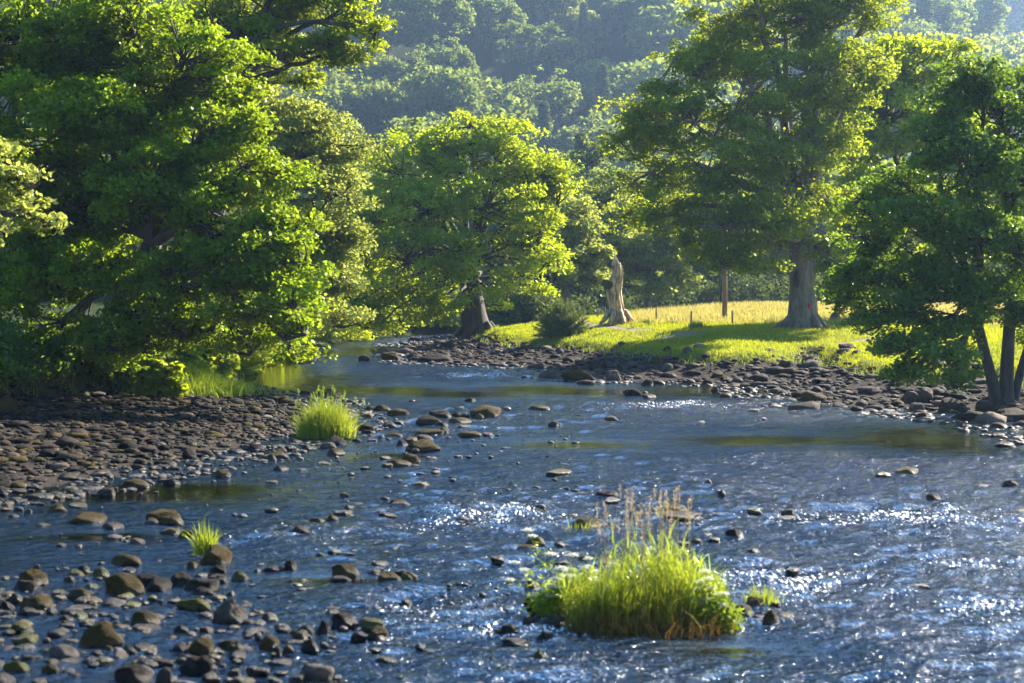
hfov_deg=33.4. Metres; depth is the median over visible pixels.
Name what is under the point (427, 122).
hillside oak
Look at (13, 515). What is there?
river rock
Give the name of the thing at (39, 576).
river rock
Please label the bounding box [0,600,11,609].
river rock
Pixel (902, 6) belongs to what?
hillside oak
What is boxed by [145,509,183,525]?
river rock
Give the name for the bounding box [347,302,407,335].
bank shrub
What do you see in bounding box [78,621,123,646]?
river rock
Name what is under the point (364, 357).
river rock
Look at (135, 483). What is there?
river rock
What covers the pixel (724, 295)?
timber pole
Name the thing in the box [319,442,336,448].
river rock
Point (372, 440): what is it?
river rock
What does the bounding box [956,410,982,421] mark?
river rock
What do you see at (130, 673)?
river rock
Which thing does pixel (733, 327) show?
meadow grass
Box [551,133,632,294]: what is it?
hillside pine
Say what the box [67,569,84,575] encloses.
river rock
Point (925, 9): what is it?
hillside spruce
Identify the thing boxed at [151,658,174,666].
river rock
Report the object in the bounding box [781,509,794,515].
river rock
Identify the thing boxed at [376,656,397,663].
river rock
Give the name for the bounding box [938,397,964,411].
river rock
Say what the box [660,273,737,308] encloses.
field shrub
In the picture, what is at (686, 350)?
river rock
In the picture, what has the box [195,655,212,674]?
river rock
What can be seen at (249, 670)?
river rock
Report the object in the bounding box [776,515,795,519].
river rock
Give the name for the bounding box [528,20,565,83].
hillside pine
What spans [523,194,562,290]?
hillside oak
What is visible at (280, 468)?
river rock
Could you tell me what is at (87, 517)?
river rock
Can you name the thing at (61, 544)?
river rock
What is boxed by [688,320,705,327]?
rush tuft
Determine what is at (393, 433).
river rock
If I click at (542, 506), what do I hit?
river rock
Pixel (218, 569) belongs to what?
river rock
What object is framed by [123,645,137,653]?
river rock
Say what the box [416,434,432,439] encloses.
river rock
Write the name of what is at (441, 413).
river rock
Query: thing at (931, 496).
river rock
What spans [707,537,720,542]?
river rock
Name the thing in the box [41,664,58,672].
river rock
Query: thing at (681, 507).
river rock
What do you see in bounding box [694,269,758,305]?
field shrub
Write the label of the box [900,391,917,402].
river rock
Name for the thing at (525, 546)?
river rock
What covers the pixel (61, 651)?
river rock
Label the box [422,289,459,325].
bank shrub
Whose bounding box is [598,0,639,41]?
hillside oak
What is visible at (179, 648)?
river rock
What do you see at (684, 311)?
hay grass
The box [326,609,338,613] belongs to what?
river rock
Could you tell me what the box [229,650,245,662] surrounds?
river rock
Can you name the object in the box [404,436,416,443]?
river rock
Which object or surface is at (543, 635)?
river rock
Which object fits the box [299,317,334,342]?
bank shrub
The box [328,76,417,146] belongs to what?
hillside oak
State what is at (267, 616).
river rock
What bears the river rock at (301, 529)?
in the river water
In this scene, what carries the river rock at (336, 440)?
on the ground at (492, 72)
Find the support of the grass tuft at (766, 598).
on the river rock at (753, 601)
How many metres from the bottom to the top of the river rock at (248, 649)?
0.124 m
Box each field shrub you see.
[450,285,539,332]
[487,285,559,326]
[533,293,584,316]
[570,280,641,314]
[571,292,603,315]
[600,290,677,309]
[626,275,711,307]
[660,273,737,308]
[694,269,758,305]
[708,273,788,303]
[741,272,822,302]
[770,272,841,301]
[888,244,992,302]
[955,247,1023,300]
[967,259,1023,293]
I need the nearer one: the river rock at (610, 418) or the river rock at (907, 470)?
the river rock at (907, 470)
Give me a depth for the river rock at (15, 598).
22.59 m
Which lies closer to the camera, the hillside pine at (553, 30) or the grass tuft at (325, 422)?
the grass tuft at (325, 422)
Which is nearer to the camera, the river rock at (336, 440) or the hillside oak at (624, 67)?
the river rock at (336, 440)
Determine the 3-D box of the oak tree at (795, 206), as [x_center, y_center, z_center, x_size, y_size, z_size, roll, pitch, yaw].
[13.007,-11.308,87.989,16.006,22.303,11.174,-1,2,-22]
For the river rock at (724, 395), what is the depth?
61.37 m
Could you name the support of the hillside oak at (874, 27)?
on the ground at (492, 72)
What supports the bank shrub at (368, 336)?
on the ground at (492, 72)
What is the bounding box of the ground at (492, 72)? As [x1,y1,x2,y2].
[0,0,1023,637]
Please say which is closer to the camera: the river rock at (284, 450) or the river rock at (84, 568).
the river rock at (84, 568)
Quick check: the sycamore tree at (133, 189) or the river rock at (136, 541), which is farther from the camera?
the sycamore tree at (133, 189)
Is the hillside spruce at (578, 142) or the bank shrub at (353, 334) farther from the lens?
the hillside spruce at (578, 142)
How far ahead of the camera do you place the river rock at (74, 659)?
18.96 m
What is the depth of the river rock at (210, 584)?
23.35 m
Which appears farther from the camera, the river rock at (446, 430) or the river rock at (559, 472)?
the river rock at (446, 430)
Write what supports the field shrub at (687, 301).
on the ground at (492, 72)
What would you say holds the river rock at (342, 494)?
on the river water
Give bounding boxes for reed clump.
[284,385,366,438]
[530,483,759,645]
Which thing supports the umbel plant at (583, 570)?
on the river water
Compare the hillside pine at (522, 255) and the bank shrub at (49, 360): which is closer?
the bank shrub at (49, 360)
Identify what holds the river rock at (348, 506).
on the river water
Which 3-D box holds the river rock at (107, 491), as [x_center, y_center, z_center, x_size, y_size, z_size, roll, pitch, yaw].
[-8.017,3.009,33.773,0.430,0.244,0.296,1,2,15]
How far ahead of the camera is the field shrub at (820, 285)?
149.20 m
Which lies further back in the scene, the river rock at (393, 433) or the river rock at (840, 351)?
the river rock at (840, 351)
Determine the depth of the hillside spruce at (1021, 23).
927.16 m
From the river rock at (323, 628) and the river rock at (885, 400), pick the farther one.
the river rock at (885, 400)
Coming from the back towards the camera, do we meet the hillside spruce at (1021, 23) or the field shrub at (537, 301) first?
the hillside spruce at (1021, 23)
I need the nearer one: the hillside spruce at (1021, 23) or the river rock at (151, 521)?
the river rock at (151, 521)
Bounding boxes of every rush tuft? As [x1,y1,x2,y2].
[638,319,654,323]
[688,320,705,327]
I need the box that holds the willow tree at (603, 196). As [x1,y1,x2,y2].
[552,169,664,303]
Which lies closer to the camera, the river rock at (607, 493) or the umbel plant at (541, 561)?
the umbel plant at (541, 561)
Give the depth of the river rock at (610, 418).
52.10 m
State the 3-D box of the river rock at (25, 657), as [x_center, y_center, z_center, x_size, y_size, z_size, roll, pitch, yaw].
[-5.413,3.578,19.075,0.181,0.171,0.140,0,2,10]
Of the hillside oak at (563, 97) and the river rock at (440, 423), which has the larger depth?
the hillside oak at (563, 97)
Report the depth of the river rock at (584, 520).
29.16 m
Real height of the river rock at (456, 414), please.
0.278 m
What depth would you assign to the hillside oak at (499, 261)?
176.03 m
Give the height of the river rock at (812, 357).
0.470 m
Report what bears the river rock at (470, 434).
in the river water
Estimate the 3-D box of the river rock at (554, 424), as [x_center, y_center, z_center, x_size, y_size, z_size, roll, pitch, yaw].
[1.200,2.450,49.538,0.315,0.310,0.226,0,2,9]
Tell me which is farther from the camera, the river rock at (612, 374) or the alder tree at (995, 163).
the river rock at (612, 374)
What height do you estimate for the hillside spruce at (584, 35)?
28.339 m
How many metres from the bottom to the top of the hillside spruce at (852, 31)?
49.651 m
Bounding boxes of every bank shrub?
[0,319,89,381]
[0,320,45,386]
[24,315,104,373]
[80,358,150,385]
[129,355,189,397]
[163,332,213,372]
[198,347,240,381]
[220,318,270,374]
[224,319,285,366]
[242,343,313,363]
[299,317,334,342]
[318,300,342,333]
[325,296,369,340]
[338,297,377,340]
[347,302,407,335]
[376,286,422,327]
[398,295,429,326]
[412,293,460,327]
[418,273,459,300]
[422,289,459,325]
[443,267,487,303]
[446,311,460,331]
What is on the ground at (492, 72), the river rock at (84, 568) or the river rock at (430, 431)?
the river rock at (430, 431)
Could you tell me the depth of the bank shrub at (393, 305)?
130.31 m
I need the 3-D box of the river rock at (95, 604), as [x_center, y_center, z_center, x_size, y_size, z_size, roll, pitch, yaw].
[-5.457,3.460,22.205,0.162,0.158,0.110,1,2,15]
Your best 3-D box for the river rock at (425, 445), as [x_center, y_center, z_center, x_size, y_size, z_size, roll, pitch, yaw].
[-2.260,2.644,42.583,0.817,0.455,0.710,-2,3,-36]
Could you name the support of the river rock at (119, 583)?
on the gravel
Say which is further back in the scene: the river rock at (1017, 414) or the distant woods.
the distant woods
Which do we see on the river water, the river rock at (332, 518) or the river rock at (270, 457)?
the river rock at (332, 518)
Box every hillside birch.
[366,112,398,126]
[403,182,493,255]
[534,0,585,44]
[561,8,601,51]
[571,56,620,97]
[859,89,942,131]
[911,29,974,91]
[963,31,1023,72]
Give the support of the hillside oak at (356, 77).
on the ground at (492, 72)
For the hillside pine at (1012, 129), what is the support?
on the ground at (492, 72)
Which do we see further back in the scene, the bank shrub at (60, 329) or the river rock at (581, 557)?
the bank shrub at (60, 329)
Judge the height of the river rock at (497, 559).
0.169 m
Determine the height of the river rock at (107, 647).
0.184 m
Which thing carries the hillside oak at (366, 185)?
on the ground at (492, 72)
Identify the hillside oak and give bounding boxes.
[273,76,349,127]
[274,165,374,241]
[281,63,352,97]
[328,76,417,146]
[328,115,367,145]
[336,41,381,76]
[336,71,370,87]
[340,172,374,267]
[353,52,411,85]
[363,167,411,178]
[363,189,413,273]
[365,9,405,57]
[376,0,397,9]
[376,111,473,172]
[383,0,476,50]
[392,62,491,129]
[406,35,479,74]
[439,200,530,297]
[454,184,502,289]
[459,0,527,65]
[476,76,501,94]
[491,259,514,287]
[499,65,584,154]
[514,0,540,23]
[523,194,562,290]
[528,197,541,283]
[551,106,640,165]
[554,195,574,290]
[569,80,595,132]
[572,153,654,172]
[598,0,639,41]
[598,161,644,288]
[608,59,668,107]
[815,215,923,264]
[836,9,891,48]
[852,0,901,31]
[869,16,952,57]
[890,0,974,43]
[892,0,909,21]
[911,0,979,40]
[950,0,1014,43]
[994,26,1004,37]
[996,16,1020,42]
[1003,0,1021,19]
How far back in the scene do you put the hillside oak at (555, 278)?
257.33 m
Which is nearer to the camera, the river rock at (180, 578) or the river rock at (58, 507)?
the river rock at (180, 578)
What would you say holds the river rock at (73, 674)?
on the river water
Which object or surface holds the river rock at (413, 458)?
on the river water
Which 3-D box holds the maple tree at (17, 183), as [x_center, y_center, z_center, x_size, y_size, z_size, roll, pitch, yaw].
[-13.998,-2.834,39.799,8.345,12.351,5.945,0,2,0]
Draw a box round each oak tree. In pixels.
[174,0,401,333]
[591,0,915,328]
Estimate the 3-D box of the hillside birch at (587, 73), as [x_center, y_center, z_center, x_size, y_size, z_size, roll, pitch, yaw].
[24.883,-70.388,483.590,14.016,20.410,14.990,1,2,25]
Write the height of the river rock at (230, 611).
0.505 m
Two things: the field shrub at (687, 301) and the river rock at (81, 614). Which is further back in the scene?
the field shrub at (687, 301)
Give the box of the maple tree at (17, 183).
[0,136,72,247]
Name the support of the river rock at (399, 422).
on the ground at (492, 72)
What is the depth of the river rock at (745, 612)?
21.40 m
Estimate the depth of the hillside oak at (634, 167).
335.11 m
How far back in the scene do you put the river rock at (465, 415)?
52.70 m
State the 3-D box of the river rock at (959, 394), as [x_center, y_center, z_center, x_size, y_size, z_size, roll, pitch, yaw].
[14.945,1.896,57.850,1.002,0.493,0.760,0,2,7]
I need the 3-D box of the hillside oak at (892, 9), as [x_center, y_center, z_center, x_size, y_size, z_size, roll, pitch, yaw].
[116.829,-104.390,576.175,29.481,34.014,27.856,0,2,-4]
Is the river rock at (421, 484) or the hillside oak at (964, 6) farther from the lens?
the hillside oak at (964, 6)
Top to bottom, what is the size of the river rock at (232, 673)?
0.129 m
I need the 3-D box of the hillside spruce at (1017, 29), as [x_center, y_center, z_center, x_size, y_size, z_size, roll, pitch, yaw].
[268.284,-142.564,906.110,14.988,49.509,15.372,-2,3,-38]
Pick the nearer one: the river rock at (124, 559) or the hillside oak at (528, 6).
the river rock at (124, 559)
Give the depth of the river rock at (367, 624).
20.87 m
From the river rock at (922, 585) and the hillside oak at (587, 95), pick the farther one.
the hillside oak at (587, 95)
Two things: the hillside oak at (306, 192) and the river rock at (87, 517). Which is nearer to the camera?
the river rock at (87, 517)
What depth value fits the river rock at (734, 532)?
28.22 m
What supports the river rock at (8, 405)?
on the ground at (492, 72)
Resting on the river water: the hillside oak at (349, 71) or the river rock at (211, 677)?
the river rock at (211, 677)
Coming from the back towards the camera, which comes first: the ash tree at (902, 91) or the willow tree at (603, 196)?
the willow tree at (603, 196)
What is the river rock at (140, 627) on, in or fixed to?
on the gravel
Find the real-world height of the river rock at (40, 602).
0.328 m
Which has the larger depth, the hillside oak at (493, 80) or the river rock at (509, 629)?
the hillside oak at (493, 80)
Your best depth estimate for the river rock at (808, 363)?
74.15 m
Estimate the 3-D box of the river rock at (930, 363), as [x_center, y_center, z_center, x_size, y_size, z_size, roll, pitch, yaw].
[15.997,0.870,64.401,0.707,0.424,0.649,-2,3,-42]
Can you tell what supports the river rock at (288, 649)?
on the river water
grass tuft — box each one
[179,519,226,555]
[568,520,592,528]
[741,583,784,603]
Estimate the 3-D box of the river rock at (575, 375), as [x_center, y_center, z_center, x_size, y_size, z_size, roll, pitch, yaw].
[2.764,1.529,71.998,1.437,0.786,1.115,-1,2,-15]
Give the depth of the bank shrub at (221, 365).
69.72 m
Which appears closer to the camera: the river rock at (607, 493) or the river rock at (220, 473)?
the river rock at (607, 493)
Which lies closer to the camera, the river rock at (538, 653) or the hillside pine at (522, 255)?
the river rock at (538, 653)
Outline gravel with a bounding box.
[0,331,1023,682]
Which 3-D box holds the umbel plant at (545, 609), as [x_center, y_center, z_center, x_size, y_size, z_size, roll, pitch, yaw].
[0.647,3.329,21.618,1.131,0.733,0.717,0,2,0]
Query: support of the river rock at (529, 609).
in the river water
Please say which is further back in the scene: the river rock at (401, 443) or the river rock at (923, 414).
the river rock at (923, 414)
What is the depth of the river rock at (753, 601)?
22.09 m
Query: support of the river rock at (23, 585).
on the river water
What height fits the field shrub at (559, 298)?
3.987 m
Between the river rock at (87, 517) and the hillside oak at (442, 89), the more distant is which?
the hillside oak at (442, 89)
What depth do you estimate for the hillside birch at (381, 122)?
433.54 m
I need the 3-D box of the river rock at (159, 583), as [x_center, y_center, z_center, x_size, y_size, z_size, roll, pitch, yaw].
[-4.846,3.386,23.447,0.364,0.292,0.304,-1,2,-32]
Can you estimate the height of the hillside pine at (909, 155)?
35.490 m
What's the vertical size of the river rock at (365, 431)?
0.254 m
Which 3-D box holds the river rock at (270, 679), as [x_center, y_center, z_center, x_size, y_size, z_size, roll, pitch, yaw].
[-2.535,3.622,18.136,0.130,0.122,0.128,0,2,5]
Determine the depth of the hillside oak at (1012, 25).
954.92 m
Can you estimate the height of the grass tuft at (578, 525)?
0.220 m
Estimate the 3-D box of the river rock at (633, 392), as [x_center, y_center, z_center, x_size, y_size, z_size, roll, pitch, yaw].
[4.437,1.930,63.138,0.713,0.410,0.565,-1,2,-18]
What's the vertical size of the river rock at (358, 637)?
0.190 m
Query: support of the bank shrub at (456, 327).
on the ground at (492, 72)
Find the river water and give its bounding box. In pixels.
[0,332,1023,682]
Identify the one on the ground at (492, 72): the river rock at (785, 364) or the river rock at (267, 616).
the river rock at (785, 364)
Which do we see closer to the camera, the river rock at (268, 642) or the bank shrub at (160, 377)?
the river rock at (268, 642)
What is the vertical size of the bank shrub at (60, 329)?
2.050 m
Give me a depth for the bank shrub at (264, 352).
83.42 m
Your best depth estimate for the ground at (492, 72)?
81.48 m
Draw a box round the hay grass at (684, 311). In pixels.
[626,300,1019,325]
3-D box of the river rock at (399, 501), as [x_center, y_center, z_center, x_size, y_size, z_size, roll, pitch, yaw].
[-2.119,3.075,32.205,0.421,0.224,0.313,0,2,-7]
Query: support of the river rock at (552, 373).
on the ground at (492, 72)
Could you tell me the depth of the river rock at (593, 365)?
78.40 m
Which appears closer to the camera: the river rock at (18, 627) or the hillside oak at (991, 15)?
the river rock at (18, 627)
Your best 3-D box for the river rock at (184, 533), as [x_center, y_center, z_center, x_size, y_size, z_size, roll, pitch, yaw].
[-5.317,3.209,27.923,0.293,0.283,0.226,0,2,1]
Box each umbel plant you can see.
[506,527,578,594]
[519,577,586,617]
[536,556,604,606]
[679,568,751,633]
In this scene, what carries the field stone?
on the ground at (492, 72)
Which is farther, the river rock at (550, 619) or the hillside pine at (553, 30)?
the hillside pine at (553, 30)
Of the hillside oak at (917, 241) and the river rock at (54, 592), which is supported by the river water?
the river rock at (54, 592)
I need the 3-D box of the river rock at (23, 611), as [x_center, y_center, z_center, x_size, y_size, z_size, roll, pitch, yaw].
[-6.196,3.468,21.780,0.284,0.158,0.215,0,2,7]
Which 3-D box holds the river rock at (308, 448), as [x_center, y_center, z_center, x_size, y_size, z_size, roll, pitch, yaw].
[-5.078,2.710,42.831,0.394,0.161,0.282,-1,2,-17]
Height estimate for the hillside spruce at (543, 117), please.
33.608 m
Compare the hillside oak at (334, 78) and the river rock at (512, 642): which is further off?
the hillside oak at (334, 78)
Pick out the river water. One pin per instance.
(858, 544)
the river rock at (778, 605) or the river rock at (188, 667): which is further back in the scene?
the river rock at (778, 605)
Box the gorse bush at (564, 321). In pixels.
[530,296,591,337]
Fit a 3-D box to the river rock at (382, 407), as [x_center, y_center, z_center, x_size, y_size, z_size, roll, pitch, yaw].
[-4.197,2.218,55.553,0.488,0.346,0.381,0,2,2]
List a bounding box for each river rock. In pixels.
[0,394,17,414]
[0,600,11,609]
[1,610,11,615]
[3,661,29,671]
[8,514,19,516]
[10,593,22,604]
[10,621,31,633]
[13,580,37,590]
[13,633,38,643]
[16,607,34,615]
[19,569,48,585]
[20,594,54,610]
[20,654,35,660]
[31,677,46,682]
[36,523,50,525]
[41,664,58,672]
[43,658,60,663]
[47,503,66,511]
[48,644,79,658]
[51,589,63,595]
[56,543,66,546]
[58,615,72,620]
[61,657,81,662]
[63,576,74,581]
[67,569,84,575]
[67,588,90,600]
[68,502,87,507]
[68,512,107,523]
[68,672,80,675]
[70,604,95,609]
[73,612,87,617]
[78,565,90,572]
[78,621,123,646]
[84,583,98,587]
[87,612,98,616]
[89,602,97,607]
[90,650,102,655]
[93,568,109,577]
[97,487,115,495]
[102,522,123,529]
[105,573,144,594]
[105,645,112,649]
[111,553,141,565]
[112,651,127,657]
[114,664,151,682]
[120,479,149,487]
[122,567,135,571]
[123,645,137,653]
[129,538,145,543]
[130,610,159,624]
[132,624,161,630]
[133,642,150,648]
[136,573,158,587]
[144,517,159,524]
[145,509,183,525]
[145,576,171,591]
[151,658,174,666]
[156,667,172,682]
[160,527,180,534]
[162,479,180,484]
[171,572,191,585]
[173,625,188,632]
[173,644,188,652]
[175,598,210,610]
[178,529,192,538]
[178,656,201,675]
[184,578,219,590]
[187,561,198,568]
[187,637,213,656]
[191,587,215,595]
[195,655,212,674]
[199,626,213,631]
[200,544,232,564]
[200,672,220,682]
[208,574,228,583]
[210,565,226,574]
[211,470,230,477]
[211,598,247,622]
[219,640,243,650]
[226,591,235,595]
[227,669,241,677]
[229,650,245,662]
[231,571,248,581]
[243,648,254,650]
[246,666,257,675]
[253,627,267,632]
[259,634,278,650]
[261,612,277,620]
[263,566,284,571]
[266,454,276,459]
[267,677,277,682]
[270,451,286,457]
[271,646,281,657]
[274,465,288,470]
[275,624,290,632]
[276,448,286,452]
[282,644,293,653]
[284,559,296,570]
[288,674,307,682]
[290,525,310,533]
[293,632,307,639]
[298,625,314,632]
[299,663,334,681]
[300,391,310,394]
[300,639,318,653]
[303,446,316,450]
[310,517,324,521]
[315,552,325,556]
[316,620,330,634]
[318,389,340,395]
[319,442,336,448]
[320,461,330,464]
[326,515,338,520]
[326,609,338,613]
[327,448,344,455]
[328,436,346,444]
[330,575,350,581]
[331,563,359,576]
[331,612,355,628]
[333,510,353,515]
[339,492,348,497]
[344,505,354,508]
[350,631,366,643]
[357,424,374,430]
[358,355,369,360]
[359,413,371,416]
[359,618,384,631]
[360,466,370,469]
[361,430,372,433]
[364,406,375,410]
[367,438,376,441]
[367,625,388,641]
[371,561,388,565]
[372,568,380,574]
[376,404,389,411]
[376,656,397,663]
[378,572,400,581]
[379,456,391,459]
[379,512,396,518]
[381,351,399,360]
[381,463,392,467]
[382,421,396,427]
[385,431,401,436]
[387,408,408,415]
[387,459,411,466]
[389,498,410,504]
[393,420,403,425]
[395,569,406,576]
[396,440,407,445]
[399,599,412,606]
[401,454,420,463]
[401,574,412,579]
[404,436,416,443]
[405,439,440,451]
[411,448,419,452]
[412,482,429,485]
[415,415,439,425]
[415,429,443,434]
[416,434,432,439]
[418,354,452,362]
[429,410,450,417]
[435,421,447,426]
[441,427,448,433]
[449,417,471,422]
[451,412,460,416]
[458,431,480,437]
[460,413,468,417]
[464,398,475,401]
[470,405,500,416]
[483,432,493,435]
[490,555,504,563]
[501,624,518,633]
[501,637,529,646]
[517,544,535,548]
[522,618,535,625]
[524,597,542,615]
[525,580,537,588]
[526,535,545,546]
[527,363,545,368]
[528,405,549,410]
[533,648,542,656]
[534,504,545,509]
[536,631,550,639]
[538,369,561,377]
[541,614,565,626]
[546,468,571,476]
[548,421,558,427]
[554,560,569,564]
[561,369,595,381]
[562,356,580,361]
[572,517,604,527]
[577,380,594,384]
[578,555,592,559]
[585,361,600,369]
[596,490,617,495]
[599,556,617,563]
[600,362,607,367]
[604,416,617,420]
[605,497,620,502]
[606,370,620,379]
[623,388,641,395]
[641,379,652,385]
[641,393,655,397]
[650,357,661,363]
[650,511,702,519]
[659,372,673,376]
[659,504,685,510]
[660,363,673,371]
[682,346,691,353]
[686,370,701,375]
[690,538,701,542]
[693,344,704,347]
[702,379,713,384]
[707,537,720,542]
[711,371,723,377]
[719,393,730,397]
[725,528,742,535]
[734,604,753,615]
[745,596,763,606]
[747,408,759,411]
[747,508,761,514]
[747,548,759,552]
[762,609,779,624]
[768,600,780,607]
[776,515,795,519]
[777,612,793,617]
[778,360,791,367]
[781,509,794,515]
[785,567,800,576]
[801,359,820,367]
[802,355,818,361]
[832,402,843,406]
[836,348,850,354]
[838,343,855,348]
[865,405,882,409]
[867,387,881,394]
[875,472,890,476]
[880,399,890,403]
[894,466,918,474]
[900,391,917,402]
[909,403,923,410]
[912,583,931,588]
[915,412,929,417]
[917,387,932,402]
[926,493,939,499]
[928,360,947,366]
[938,390,967,399]
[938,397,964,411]
[947,409,959,413]
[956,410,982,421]
[994,441,1015,446]
[996,408,1023,421]
[1002,479,1017,486]
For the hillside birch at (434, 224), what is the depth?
191.91 m
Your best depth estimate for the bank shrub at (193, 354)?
66.55 m
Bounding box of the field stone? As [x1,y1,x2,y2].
[829,312,839,320]
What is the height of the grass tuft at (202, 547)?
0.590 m
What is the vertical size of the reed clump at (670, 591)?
1.816 m
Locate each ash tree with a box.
[179,41,383,340]
[642,156,762,304]
[816,31,1010,293]
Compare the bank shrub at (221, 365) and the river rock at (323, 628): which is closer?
the river rock at (323, 628)
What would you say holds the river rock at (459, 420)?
on the ground at (492, 72)
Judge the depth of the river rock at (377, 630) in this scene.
20.15 m
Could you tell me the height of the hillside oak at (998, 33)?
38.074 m
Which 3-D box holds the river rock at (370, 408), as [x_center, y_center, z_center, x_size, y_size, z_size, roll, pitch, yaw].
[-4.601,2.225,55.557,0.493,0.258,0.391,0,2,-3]
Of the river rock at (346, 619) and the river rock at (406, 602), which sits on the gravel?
the river rock at (346, 619)
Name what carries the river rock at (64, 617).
on the gravel
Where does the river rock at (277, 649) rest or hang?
on the river water
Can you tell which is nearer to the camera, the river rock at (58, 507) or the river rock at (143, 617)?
the river rock at (143, 617)
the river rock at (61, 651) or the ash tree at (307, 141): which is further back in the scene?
the ash tree at (307, 141)
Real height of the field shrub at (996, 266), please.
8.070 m
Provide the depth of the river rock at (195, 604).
21.93 m
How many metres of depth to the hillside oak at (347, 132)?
391.10 m
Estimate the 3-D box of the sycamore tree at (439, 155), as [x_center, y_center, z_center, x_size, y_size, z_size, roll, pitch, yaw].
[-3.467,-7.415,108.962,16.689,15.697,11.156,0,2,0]
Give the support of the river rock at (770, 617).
on the river water
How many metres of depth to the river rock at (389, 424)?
49.34 m
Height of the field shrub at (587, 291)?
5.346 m
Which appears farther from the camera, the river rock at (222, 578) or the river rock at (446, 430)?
the river rock at (446, 430)
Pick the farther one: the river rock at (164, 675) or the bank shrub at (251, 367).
the bank shrub at (251, 367)
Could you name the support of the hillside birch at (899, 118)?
on the ground at (492, 72)
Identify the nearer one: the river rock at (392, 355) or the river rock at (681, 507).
the river rock at (681, 507)
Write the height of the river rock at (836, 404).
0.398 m
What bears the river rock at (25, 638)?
on the river water
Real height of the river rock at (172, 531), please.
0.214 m
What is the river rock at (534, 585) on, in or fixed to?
on the river water
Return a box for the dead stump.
[599,255,632,324]
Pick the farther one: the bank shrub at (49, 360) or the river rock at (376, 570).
the bank shrub at (49, 360)
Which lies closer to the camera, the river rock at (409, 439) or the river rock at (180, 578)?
the river rock at (180, 578)
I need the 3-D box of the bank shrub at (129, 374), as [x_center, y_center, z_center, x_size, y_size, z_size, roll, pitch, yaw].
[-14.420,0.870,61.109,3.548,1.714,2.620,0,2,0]
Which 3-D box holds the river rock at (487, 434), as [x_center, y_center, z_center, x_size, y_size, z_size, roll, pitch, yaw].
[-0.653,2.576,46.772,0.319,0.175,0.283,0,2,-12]
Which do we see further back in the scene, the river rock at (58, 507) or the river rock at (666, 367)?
the river rock at (666, 367)
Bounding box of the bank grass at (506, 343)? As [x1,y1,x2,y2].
[0,325,1022,395]
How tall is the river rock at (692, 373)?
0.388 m
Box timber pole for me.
[722,209,727,317]
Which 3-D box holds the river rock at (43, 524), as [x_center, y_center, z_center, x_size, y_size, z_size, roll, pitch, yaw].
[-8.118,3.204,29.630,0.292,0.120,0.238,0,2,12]
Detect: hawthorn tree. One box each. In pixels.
[517,193,617,308]
[595,187,709,310]
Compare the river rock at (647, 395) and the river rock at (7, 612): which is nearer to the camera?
the river rock at (7, 612)
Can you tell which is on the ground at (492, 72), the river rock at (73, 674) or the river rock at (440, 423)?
the river rock at (440, 423)
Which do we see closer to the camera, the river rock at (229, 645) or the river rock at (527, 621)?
the river rock at (229, 645)
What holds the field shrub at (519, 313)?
on the ground at (492, 72)
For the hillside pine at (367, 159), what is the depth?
301.57 m
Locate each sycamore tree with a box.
[0,0,340,382]
[336,106,586,339]
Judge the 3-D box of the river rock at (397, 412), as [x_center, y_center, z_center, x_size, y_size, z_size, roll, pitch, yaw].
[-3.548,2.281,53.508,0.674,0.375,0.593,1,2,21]
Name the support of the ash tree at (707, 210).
on the ground at (492, 72)
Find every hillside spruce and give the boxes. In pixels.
[532,101,557,164]
[535,0,556,47]
[568,1,594,82]
[574,132,591,289]
[590,63,614,121]
[595,4,618,63]
[837,13,861,77]
[913,0,937,34]
[1014,26,1021,44]
[1019,14,1023,38]
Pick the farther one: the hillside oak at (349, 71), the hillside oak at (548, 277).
the hillside oak at (349, 71)
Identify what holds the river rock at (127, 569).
on the river water
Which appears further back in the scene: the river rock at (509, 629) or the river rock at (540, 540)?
the river rock at (540, 540)
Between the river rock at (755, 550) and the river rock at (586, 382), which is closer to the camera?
the river rock at (755, 550)
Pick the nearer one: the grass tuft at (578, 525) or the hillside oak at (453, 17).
the grass tuft at (578, 525)
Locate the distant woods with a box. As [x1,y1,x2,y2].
[0,0,1023,287]
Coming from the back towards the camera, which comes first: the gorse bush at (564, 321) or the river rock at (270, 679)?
the gorse bush at (564, 321)
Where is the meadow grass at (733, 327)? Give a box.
[484,305,1023,375]
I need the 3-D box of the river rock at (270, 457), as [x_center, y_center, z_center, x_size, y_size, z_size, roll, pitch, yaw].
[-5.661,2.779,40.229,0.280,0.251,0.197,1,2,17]
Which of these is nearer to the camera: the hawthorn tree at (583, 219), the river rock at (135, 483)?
the river rock at (135, 483)
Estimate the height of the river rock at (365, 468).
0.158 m
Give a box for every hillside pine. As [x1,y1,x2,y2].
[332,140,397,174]
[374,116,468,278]
[489,19,529,82]
[492,157,559,286]
[514,24,547,79]
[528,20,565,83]
[549,34,588,78]
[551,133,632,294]
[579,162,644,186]
[859,31,879,49]
[904,152,967,178]
[985,97,1021,139]
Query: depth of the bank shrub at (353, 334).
113.70 m
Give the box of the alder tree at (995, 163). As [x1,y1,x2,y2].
[814,48,1023,407]
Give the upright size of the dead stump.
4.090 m
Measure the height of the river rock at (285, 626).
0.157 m
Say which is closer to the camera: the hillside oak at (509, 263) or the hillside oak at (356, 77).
the hillside oak at (509, 263)
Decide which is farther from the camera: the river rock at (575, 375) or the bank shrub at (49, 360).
the river rock at (575, 375)
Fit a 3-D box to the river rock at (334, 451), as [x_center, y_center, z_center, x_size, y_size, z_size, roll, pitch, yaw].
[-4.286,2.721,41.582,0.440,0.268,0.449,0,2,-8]
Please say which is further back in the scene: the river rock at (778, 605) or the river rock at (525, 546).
the river rock at (525, 546)
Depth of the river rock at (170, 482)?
35.49 m
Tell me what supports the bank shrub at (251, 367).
on the ground at (492, 72)
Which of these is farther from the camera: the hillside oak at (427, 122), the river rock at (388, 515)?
the hillside oak at (427, 122)

